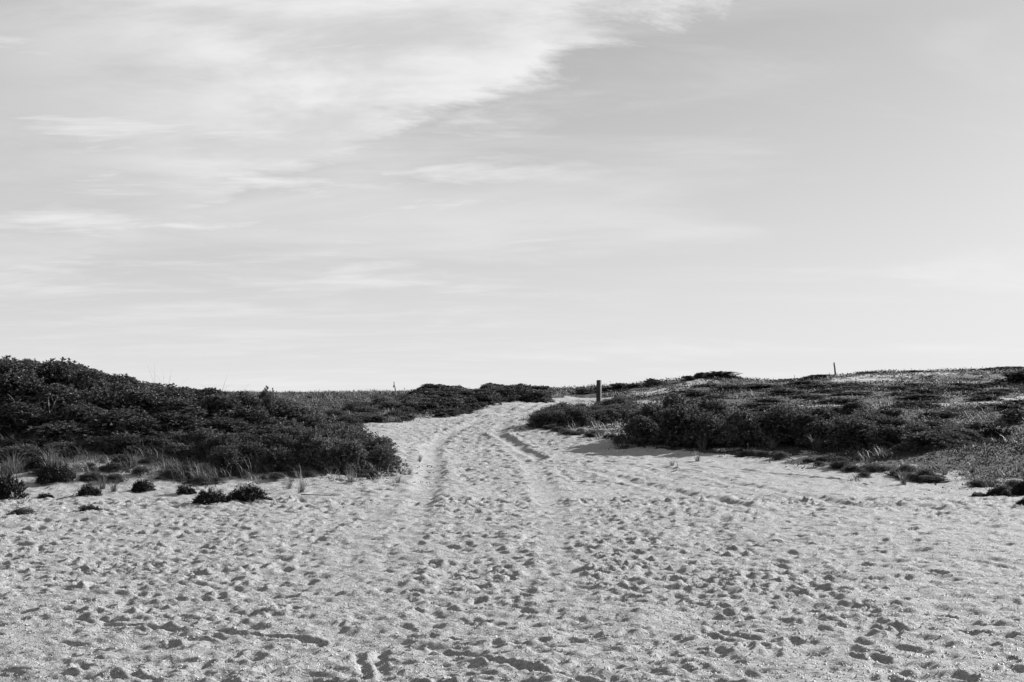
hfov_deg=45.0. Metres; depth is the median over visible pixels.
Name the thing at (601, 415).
shrub
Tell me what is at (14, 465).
grass tuft
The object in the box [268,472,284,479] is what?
plant
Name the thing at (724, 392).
heath ground cover
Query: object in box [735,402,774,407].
shrub
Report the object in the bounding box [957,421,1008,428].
shrub
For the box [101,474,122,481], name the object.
plant
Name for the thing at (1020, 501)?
cushion shrub
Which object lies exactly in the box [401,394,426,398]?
leafy shrub
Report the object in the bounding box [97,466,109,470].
plant
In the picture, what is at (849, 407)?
heath shrub
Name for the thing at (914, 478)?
plant
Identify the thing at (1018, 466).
grass tuft
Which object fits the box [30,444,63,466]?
grass tuft
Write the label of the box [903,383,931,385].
shrub
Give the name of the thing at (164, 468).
plant
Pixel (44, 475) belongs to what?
cushion shrub
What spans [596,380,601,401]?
timber post
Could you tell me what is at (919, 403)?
shrub
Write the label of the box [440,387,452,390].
leafy shrub
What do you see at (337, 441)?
shrub
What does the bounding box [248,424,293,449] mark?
leafy shrub
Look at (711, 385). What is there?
shrub
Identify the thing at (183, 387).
leafy shrub
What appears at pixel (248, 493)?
cushion shrub
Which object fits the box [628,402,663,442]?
leafy shrub
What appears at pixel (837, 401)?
shrub
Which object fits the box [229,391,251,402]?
leafy shrub
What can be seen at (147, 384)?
leafy shrub
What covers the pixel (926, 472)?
plant
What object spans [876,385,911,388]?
shrub
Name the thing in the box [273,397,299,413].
leafy shrub
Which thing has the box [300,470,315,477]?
plant
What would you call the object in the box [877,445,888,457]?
grass tuft
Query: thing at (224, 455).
shrub
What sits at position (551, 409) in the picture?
shrub
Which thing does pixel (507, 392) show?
leafy shrub
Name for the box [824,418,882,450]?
leafy shrub
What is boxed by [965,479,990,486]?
plant
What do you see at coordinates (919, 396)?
shrub
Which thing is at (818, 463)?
plant
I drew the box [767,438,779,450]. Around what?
grass tuft
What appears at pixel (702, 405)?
leafy shrub
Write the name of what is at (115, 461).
plant
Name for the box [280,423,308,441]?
shrub
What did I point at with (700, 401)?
shrub
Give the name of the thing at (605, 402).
shrub
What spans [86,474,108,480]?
plant
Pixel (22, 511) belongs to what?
shrub
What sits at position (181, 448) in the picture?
shrub
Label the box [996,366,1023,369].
crest shrub
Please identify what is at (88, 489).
cushion shrub
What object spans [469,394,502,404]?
leafy shrub
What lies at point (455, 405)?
leafy shrub
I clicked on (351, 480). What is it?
grass tuft
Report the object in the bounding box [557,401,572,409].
shrub
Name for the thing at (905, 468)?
plant
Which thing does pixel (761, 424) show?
leafy shrub
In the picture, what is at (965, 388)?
shrub
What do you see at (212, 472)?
plant
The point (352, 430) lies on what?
shrub
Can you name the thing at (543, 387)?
leafy shrub
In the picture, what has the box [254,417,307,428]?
leafy shrub
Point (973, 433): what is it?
leafy shrub
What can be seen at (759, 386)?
shrub
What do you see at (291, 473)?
plant
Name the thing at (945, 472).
grass tuft
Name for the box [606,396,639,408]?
shrub
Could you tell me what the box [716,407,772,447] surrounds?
leafy shrub
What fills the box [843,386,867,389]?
shrub
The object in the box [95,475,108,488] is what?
grass tuft
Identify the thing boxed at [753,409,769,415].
leafy shrub
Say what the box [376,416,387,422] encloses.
plant
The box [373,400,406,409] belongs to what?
shrub
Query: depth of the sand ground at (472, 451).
11.29 m
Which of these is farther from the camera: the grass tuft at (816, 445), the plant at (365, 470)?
the grass tuft at (816, 445)
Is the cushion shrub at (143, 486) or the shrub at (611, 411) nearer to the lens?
the cushion shrub at (143, 486)
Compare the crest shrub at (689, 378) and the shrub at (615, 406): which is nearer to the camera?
the shrub at (615, 406)
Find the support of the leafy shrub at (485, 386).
on the sand ground at (472, 451)
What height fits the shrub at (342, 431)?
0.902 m
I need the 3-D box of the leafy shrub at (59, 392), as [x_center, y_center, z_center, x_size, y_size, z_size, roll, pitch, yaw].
[-9.202,1.284,24.945,1.554,0.886,1.438,-2,-3,36]
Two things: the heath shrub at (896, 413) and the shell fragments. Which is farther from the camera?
the heath shrub at (896, 413)
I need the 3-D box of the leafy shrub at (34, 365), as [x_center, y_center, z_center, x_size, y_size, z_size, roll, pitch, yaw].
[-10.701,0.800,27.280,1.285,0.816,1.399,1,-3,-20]
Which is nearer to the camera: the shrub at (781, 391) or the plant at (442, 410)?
the plant at (442, 410)
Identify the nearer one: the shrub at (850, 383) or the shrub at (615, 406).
the shrub at (615, 406)
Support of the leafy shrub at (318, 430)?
on the sand ground at (472, 451)
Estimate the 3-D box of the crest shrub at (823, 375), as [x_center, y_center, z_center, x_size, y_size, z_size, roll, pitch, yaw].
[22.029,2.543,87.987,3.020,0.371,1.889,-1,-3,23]
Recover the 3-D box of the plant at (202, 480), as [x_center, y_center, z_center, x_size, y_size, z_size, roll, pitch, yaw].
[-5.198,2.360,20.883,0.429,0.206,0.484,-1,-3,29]
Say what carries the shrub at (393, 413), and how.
on the sand ground at (472, 451)
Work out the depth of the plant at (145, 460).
21.89 m
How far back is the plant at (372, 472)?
22.54 m
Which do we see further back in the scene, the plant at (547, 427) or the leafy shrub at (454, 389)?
the leafy shrub at (454, 389)
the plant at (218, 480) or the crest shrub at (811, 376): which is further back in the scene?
the crest shrub at (811, 376)
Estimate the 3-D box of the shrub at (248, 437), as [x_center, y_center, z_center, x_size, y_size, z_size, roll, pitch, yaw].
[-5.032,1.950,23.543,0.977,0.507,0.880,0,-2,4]
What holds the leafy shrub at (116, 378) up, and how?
on the sand ground at (472, 451)
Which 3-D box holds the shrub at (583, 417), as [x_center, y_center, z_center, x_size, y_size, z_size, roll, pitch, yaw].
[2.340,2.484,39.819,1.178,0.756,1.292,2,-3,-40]
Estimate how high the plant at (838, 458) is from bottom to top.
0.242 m
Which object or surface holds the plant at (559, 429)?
on the sand ground at (472, 451)
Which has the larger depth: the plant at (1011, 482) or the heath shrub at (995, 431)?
the heath shrub at (995, 431)
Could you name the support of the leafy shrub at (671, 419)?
on the sand ground at (472, 451)
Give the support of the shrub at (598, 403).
on the sand ground at (472, 451)
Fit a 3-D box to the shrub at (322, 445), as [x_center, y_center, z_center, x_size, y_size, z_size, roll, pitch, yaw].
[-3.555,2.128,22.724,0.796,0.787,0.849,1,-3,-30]
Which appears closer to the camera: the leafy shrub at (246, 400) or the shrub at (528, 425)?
the leafy shrub at (246, 400)
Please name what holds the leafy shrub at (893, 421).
on the sand ground at (472, 451)
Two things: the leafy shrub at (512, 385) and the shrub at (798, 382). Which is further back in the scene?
the shrub at (798, 382)
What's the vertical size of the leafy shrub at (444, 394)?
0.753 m
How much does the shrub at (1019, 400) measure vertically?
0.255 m
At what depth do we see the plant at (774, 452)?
29.20 m
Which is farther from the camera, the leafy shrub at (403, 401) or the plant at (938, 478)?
the leafy shrub at (403, 401)
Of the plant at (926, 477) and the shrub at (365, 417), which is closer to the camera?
the plant at (926, 477)
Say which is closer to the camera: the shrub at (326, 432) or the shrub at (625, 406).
the shrub at (326, 432)
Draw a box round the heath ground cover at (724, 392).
[0,366,1023,490]
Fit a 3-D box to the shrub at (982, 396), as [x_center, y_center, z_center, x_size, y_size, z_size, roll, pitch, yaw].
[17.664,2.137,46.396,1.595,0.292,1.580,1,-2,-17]
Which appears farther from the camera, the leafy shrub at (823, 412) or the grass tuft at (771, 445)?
the leafy shrub at (823, 412)
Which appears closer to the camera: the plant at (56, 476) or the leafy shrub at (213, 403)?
the plant at (56, 476)
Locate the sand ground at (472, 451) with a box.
[0,369,1023,681]
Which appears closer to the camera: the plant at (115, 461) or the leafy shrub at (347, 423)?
the plant at (115, 461)
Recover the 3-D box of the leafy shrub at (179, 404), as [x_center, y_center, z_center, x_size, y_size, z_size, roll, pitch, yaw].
[-6.797,1.540,25.052,1.459,0.839,1.514,2,-3,-38]
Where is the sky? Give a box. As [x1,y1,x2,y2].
[0,0,1023,391]
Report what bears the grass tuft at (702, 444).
on the sand ground at (472, 451)
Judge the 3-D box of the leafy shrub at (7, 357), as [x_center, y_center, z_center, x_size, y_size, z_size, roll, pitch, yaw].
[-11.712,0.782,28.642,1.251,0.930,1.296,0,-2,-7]
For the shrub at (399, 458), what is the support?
on the sand ground at (472, 451)
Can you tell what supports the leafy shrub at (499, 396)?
on the sand ground at (472, 451)
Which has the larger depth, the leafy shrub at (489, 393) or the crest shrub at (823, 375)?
the crest shrub at (823, 375)
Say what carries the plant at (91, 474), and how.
on the sand ground at (472, 451)
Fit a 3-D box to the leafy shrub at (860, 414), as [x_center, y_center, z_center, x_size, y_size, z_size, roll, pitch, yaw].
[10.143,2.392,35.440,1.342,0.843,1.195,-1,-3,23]
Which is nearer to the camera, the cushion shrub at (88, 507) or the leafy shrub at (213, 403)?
the cushion shrub at (88, 507)
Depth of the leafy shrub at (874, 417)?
34.42 m
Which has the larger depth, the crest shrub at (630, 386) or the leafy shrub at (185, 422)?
the crest shrub at (630, 386)
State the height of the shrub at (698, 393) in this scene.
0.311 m
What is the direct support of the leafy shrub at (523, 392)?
on the sand ground at (472, 451)
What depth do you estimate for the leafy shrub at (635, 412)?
34.94 m
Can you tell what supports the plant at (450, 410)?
on the sand ground at (472, 451)
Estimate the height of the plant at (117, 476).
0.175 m
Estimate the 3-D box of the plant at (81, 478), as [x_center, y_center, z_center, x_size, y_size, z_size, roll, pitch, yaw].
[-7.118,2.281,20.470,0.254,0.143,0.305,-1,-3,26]
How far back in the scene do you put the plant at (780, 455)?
28.82 m
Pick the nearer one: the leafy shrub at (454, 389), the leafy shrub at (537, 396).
the leafy shrub at (454, 389)
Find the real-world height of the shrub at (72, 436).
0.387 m
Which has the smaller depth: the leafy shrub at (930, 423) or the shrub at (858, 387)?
the leafy shrub at (930, 423)
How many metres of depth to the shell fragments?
8.75 m
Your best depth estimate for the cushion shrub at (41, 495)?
18.94 m
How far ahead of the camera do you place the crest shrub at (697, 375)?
75.83 m
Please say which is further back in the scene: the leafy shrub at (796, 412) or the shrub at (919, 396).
the shrub at (919, 396)
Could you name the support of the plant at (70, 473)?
on the sand ground at (472, 451)
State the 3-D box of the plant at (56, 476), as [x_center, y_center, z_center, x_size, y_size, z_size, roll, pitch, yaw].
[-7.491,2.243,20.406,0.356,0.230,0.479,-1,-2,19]
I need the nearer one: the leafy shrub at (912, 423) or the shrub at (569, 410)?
the leafy shrub at (912, 423)
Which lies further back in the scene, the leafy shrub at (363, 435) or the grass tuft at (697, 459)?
the grass tuft at (697, 459)
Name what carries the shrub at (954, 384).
on the sand ground at (472, 451)
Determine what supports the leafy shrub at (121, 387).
on the sand ground at (472, 451)
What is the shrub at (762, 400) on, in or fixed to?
on the sand ground at (472, 451)
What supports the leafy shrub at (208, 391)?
on the sand ground at (472, 451)
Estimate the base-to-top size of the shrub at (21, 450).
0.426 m
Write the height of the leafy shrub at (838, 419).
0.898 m
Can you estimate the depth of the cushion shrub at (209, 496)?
17.64 m
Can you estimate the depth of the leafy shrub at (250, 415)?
25.09 m
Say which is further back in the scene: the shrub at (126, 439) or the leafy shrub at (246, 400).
the leafy shrub at (246, 400)
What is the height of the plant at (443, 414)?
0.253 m
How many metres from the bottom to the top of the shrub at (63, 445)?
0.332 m
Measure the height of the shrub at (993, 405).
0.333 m
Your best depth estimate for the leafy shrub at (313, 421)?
25.90 m
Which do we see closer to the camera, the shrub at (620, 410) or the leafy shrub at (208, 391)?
the leafy shrub at (208, 391)
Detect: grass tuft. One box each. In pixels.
[2,448,31,473]
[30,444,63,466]
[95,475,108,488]
[107,474,118,491]
[126,449,145,465]
[283,477,295,488]
[291,478,308,492]
[343,469,359,482]
[692,452,701,461]
[693,427,709,449]
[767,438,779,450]
[805,431,824,451]
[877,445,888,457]
[892,469,909,484]
[915,455,932,469]
[934,463,948,474]
[968,462,975,472]
[1007,459,1023,471]
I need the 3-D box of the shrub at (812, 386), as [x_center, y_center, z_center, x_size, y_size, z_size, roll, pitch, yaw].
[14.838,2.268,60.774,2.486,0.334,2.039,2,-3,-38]
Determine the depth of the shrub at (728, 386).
62.94 m
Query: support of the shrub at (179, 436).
on the sand ground at (472, 451)
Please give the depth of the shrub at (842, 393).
53.18 m
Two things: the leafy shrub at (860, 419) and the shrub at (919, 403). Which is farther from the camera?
the shrub at (919, 403)
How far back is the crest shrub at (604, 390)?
72.77 m
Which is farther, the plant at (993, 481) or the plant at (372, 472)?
the plant at (372, 472)
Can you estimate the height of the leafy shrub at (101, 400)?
0.944 m
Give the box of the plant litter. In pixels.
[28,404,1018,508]
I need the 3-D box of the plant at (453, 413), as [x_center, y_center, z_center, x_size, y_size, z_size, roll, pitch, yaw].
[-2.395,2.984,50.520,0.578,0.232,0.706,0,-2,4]
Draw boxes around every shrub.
[0,358,19,375]
[0,362,34,394]
[0,368,48,409]
[0,402,60,434]
[0,436,19,447]
[0,442,41,461]
[0,473,29,499]
[2,355,18,364]
[6,506,37,514]
[10,359,45,372]
[14,358,41,368]
[14,438,49,450]
[18,420,100,444]
[23,457,46,470]
[24,383,89,419]
[32,357,83,399]
[34,460,76,484]
[36,492,53,498]
[40,441,84,455]
[42,358,61,365]
[48,360,89,382]
[53,399,109,434]
[55,432,88,446]
[64,368,112,404]
[72,405,149,436]
[74,386,146,426]
[74,435,124,452]
[75,481,102,496]
[76,502,102,511]
[92,373,142,395]
[95,380,151,406]
[103,430,151,453]
[108,417,167,445]
[111,453,132,466]
[121,387,165,417]
[127,478,155,492]
[136,386,167,411]
[137,381,153,388]
[139,396,212,429]
[142,435,178,451]
[147,383,201,414]
[150,410,206,434]
[155,442,200,459]
[165,429,196,446]
[175,482,196,494]
[179,386,196,390]
[184,388,206,405]
[185,426,223,449]
[190,486,230,504]
[193,387,224,395]
[193,392,243,426]
[198,430,243,454]
[201,417,259,437]
[203,443,251,468]
[208,406,273,430]
[226,393,266,424]
[226,483,271,501]
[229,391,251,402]
[234,430,268,447]
[236,439,266,462]
[246,445,297,470]
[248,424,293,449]
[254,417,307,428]
[256,385,276,418]
[260,432,298,454]
[267,402,319,421]
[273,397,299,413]
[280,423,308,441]
[286,426,327,462]
[296,412,327,429]
[298,427,341,438]
[298,436,338,470]
[314,410,338,426]
[317,427,346,442]
[324,409,349,416]
[327,424,357,431]
[327,437,347,463]
[328,423,351,441]
[329,438,374,471]
[330,415,364,425]
[332,421,356,426]
[339,400,371,407]
[339,402,365,411]
[345,428,372,442]
[347,425,365,438]
[350,412,375,416]
[351,405,382,414]
[352,414,375,422]
[356,427,374,435]
[357,432,397,465]
[360,442,408,470]
[363,438,402,463]
[366,396,389,405]
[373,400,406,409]
[379,410,407,418]
[397,406,418,414]
[398,398,422,408]
[399,393,424,400]
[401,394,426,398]
[402,396,426,399]
[405,387,446,394]
[405,400,438,412]
[413,390,435,395]
[414,383,444,390]
[421,398,455,411]
[435,391,464,396]
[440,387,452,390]
[443,401,471,410]
[445,397,466,407]
[446,394,469,398]
[448,387,466,391]
[455,389,475,396]
[460,397,478,404]
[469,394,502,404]
[470,388,491,392]
[473,391,501,401]
[479,384,497,388]
[488,387,521,397]
[490,391,508,402]
[504,384,526,387]
[508,386,524,394]
[516,388,535,401]
[524,391,554,402]
[524,412,547,427]
[525,407,549,423]
[526,384,554,397]
[530,412,557,427]
[538,406,555,411]
[543,410,574,427]
[546,403,564,410]
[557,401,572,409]
[560,405,579,425]
[569,406,598,424]
[573,388,595,393]
[573,402,586,406]
[587,405,604,410]
[588,387,612,392]
[589,409,615,422]
[591,400,603,405]
[601,398,613,405]
[601,407,621,422]
[605,403,633,410]
[606,382,626,390]
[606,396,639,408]
[606,404,625,418]
[610,396,631,407]
[612,407,632,419]
[618,406,643,435]
[619,415,660,446]
[622,383,644,388]
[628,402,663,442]
[641,378,663,386]
[646,402,708,446]
[660,392,688,410]
[669,390,697,392]
[671,401,702,440]
[675,409,733,447]
[679,375,695,380]
[680,397,720,412]
[686,391,713,395]
[686,400,705,403]
[690,384,719,386]
[694,372,702,378]
[695,394,733,399]
[703,371,742,377]
[705,398,730,429]
[710,385,743,389]
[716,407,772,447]
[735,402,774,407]
[740,384,783,388]
[748,403,803,444]
[750,398,786,403]
[751,405,787,411]
[752,413,773,432]
[753,388,787,391]
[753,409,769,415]
[766,388,809,394]
[769,408,804,436]
[777,412,827,446]
[784,380,817,384]
[785,394,830,398]
[794,420,842,447]
[795,375,825,379]
[796,384,832,388]
[796,407,813,413]
[807,406,838,421]
[810,389,843,392]
[811,398,861,404]
[814,374,836,377]
[822,416,878,446]
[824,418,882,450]
[826,406,865,411]
[827,384,854,387]
[828,415,849,425]
[830,391,876,395]
[832,382,866,385]
[837,401,868,413]
[839,465,861,471]
[841,414,876,425]
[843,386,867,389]
[848,410,869,419]
[854,472,871,477]
[860,412,902,424]
[863,424,915,448]
[870,407,905,419]
[872,416,910,433]
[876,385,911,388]
[882,424,936,441]
[883,386,906,390]
[883,391,921,395]
[893,400,943,406]
[893,431,959,450]
[896,394,951,398]
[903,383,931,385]
[906,389,945,393]
[906,421,923,426]
[916,411,960,418]
[918,429,976,445]
[920,418,956,429]
[928,424,982,440]
[938,386,982,390]
[944,383,971,385]
[946,428,995,443]
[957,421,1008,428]
[963,383,992,387]
[967,394,1003,399]
[970,391,1008,394]
[971,403,1023,410]
[971,491,989,496]
[978,421,1012,439]
[979,381,1011,385]
[985,388,1015,392]
[986,485,1012,496]
[991,369,1023,384]
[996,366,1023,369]
[996,408,1023,423]
[1005,399,1023,403]
[1008,478,1023,495]
[1015,498,1023,505]
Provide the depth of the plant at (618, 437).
34.64 m
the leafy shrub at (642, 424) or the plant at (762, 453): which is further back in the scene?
the leafy shrub at (642, 424)
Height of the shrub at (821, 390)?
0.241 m
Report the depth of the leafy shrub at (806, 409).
34.26 m
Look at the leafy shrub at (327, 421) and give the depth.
27.44 m
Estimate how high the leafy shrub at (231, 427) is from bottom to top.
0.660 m
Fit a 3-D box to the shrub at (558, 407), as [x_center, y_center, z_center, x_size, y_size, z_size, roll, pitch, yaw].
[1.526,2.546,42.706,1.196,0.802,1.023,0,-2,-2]
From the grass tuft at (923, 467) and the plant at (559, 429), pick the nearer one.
the grass tuft at (923, 467)
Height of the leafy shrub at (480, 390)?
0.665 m
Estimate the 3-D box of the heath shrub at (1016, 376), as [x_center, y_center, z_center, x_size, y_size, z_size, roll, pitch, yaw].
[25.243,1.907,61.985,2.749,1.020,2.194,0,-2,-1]
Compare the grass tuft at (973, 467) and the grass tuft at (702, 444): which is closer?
the grass tuft at (973, 467)
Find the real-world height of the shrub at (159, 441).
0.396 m
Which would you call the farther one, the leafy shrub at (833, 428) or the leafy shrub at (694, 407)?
the leafy shrub at (694, 407)
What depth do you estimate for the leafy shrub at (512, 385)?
66.89 m
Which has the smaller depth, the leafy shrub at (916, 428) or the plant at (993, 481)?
the plant at (993, 481)
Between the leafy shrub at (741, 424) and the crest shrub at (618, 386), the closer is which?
the leafy shrub at (741, 424)
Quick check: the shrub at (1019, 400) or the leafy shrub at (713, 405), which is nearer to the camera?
the leafy shrub at (713, 405)
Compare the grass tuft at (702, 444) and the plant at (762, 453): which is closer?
the plant at (762, 453)
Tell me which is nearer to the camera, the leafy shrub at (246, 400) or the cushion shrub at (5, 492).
the cushion shrub at (5, 492)
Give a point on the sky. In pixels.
(280, 195)
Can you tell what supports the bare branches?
on the sand ground at (472, 451)
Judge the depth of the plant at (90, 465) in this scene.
21.24 m
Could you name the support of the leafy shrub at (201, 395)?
on the sand ground at (472, 451)
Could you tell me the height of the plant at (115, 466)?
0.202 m
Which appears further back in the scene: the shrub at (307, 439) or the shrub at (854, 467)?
the shrub at (854, 467)
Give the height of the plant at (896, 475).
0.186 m
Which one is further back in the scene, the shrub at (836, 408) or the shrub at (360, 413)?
the shrub at (360, 413)
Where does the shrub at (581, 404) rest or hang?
on the sand ground at (472, 451)
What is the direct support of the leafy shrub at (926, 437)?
on the sand ground at (472, 451)
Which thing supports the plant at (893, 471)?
on the sand ground at (472, 451)
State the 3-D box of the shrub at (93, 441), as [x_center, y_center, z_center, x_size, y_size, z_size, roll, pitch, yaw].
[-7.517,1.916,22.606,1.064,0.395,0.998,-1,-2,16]
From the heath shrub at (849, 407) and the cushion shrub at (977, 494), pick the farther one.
the heath shrub at (849, 407)
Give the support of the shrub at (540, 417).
on the sand ground at (472, 451)
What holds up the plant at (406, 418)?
on the sand ground at (472, 451)
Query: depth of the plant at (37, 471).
20.93 m
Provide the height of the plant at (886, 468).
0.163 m
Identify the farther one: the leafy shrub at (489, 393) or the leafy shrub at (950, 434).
the leafy shrub at (489, 393)
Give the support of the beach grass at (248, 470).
on the sand ground at (472, 451)
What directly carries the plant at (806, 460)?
on the sand ground at (472, 451)
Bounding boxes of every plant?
[27,468,43,474]
[45,470,65,481]
[52,470,75,479]
[76,475,87,480]
[81,463,96,468]
[83,472,103,480]
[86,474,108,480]
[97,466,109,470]
[100,462,126,471]
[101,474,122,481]
[105,458,124,464]
[105,474,130,482]
[125,460,140,467]
[129,466,150,475]
[137,459,150,462]
[158,466,174,471]
[159,469,182,478]
[190,475,213,484]
[203,469,221,474]
[212,477,223,483]
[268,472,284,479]
[286,467,306,473]
[287,471,298,476]
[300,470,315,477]
[354,468,369,474]
[366,415,382,422]
[368,470,379,476]
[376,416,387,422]
[399,416,411,420]
[433,412,450,417]
[435,409,447,413]
[445,409,458,413]
[447,411,459,415]
[467,403,483,409]
[478,402,487,407]
[502,397,515,401]
[541,425,552,428]
[551,426,565,431]
[559,430,570,434]
[585,432,596,436]
[606,434,615,439]
[611,434,625,440]
[738,450,754,455]
[754,451,769,456]
[767,450,782,457]
[770,452,788,459]
[801,458,815,462]
[808,461,825,466]
[815,457,828,460]
[827,463,837,468]
[829,456,849,464]
[832,460,849,468]
[861,463,883,471]
[870,465,894,471]
[887,470,900,474]
[893,464,915,472]
[893,472,911,479]
[904,473,915,480]
[908,475,923,482]
[913,469,937,481]
[918,475,935,483]
[925,475,951,482]
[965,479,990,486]
[982,479,1001,486]
[1003,479,1019,488]
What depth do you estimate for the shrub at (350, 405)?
50.55 m
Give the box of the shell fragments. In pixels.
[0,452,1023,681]
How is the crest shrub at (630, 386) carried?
on the sand ground at (472, 451)
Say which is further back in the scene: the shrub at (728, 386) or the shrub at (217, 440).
the shrub at (728, 386)
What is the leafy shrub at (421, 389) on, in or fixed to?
on the sand ground at (472, 451)
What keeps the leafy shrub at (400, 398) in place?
on the sand ground at (472, 451)
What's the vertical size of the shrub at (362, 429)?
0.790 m
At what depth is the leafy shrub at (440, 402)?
51.94 m
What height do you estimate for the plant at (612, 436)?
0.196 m
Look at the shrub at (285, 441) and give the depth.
23.14 m
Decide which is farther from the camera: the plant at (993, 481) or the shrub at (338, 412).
the shrub at (338, 412)
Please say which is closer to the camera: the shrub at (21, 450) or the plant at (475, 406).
the shrub at (21, 450)
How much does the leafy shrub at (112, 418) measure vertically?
0.759 m
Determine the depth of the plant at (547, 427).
38.65 m
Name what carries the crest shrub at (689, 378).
on the sand ground at (472, 451)
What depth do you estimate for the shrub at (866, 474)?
24.10 m
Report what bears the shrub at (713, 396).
on the sand ground at (472, 451)
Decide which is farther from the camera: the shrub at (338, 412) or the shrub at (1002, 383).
the shrub at (1002, 383)
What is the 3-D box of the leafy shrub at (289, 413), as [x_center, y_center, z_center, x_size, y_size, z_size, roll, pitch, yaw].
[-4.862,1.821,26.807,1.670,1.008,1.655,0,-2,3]
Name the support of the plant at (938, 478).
on the sand ground at (472, 451)
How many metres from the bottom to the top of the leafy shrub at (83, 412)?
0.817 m
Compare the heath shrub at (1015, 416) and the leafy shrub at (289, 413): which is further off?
the heath shrub at (1015, 416)
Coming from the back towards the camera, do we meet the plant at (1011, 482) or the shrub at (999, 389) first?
the shrub at (999, 389)
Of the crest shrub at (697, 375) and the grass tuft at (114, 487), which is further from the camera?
the crest shrub at (697, 375)
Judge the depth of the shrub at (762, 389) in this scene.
56.99 m
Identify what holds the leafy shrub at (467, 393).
on the sand ground at (472, 451)
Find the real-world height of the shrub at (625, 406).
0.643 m
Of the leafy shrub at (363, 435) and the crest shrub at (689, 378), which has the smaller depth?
the leafy shrub at (363, 435)
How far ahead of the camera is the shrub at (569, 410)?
40.16 m
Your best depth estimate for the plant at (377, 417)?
44.07 m
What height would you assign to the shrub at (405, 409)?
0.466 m
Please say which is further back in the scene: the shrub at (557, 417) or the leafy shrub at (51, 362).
the shrub at (557, 417)
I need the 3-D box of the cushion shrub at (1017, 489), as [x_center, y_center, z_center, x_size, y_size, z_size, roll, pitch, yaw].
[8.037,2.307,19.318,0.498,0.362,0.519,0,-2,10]
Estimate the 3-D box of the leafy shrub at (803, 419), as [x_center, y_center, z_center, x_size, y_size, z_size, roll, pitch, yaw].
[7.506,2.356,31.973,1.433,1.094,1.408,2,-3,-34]
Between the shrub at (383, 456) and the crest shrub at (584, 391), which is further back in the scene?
the crest shrub at (584, 391)
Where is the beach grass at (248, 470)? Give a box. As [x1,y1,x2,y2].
[0,367,1023,488]
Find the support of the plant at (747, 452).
on the sand ground at (472, 451)
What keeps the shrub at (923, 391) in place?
on the sand ground at (472, 451)
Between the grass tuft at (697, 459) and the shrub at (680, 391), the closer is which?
the grass tuft at (697, 459)
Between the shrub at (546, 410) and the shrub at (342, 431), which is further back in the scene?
the shrub at (546, 410)
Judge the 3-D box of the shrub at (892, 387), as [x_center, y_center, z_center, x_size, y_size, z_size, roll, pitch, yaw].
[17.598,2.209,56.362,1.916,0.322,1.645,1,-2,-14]
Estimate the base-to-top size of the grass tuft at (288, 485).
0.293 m
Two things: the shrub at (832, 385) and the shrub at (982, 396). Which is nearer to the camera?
the shrub at (982, 396)
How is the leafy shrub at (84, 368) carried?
on the sand ground at (472, 451)
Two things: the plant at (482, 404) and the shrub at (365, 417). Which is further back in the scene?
the plant at (482, 404)
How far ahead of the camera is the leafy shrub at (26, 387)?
24.77 m
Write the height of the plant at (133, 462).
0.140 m
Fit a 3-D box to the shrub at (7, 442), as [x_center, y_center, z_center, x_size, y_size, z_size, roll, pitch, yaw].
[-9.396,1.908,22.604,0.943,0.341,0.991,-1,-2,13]
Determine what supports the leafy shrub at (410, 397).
on the sand ground at (472, 451)
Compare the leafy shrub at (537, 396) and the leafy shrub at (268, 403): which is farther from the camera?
the leafy shrub at (537, 396)
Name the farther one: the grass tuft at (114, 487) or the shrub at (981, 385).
the shrub at (981, 385)
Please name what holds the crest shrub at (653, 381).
on the sand ground at (472, 451)
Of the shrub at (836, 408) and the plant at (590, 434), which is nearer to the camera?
the plant at (590, 434)
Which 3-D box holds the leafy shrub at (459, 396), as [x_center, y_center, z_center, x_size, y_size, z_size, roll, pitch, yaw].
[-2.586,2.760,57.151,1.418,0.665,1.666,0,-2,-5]
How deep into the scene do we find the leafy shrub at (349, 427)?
26.93 m
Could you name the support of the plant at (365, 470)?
on the sand ground at (472, 451)
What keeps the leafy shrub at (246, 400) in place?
on the sand ground at (472, 451)
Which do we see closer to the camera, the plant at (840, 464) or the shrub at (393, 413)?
the plant at (840, 464)
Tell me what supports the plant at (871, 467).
on the sand ground at (472, 451)
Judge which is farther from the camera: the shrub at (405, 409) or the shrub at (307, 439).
the shrub at (405, 409)
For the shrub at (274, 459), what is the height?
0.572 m
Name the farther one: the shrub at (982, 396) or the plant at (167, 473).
the shrub at (982, 396)
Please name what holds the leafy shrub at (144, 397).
on the sand ground at (472, 451)
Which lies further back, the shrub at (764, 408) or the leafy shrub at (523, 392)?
the leafy shrub at (523, 392)
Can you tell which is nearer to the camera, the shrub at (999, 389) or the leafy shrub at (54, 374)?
the leafy shrub at (54, 374)
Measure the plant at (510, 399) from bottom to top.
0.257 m
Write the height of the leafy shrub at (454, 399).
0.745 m
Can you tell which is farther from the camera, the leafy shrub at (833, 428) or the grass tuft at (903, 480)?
the leafy shrub at (833, 428)
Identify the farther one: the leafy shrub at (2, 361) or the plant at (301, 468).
the leafy shrub at (2, 361)
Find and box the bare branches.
[48,396,56,416]
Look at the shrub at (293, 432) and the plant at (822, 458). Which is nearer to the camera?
the shrub at (293, 432)
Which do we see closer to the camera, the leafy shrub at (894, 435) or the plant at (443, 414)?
the leafy shrub at (894, 435)
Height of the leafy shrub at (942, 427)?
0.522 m
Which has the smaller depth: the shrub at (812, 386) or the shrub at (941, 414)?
the shrub at (941, 414)
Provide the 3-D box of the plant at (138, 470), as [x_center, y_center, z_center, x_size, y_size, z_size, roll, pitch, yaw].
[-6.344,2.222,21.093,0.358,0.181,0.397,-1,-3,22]
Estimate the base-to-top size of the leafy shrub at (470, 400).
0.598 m
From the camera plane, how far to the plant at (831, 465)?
26.41 m

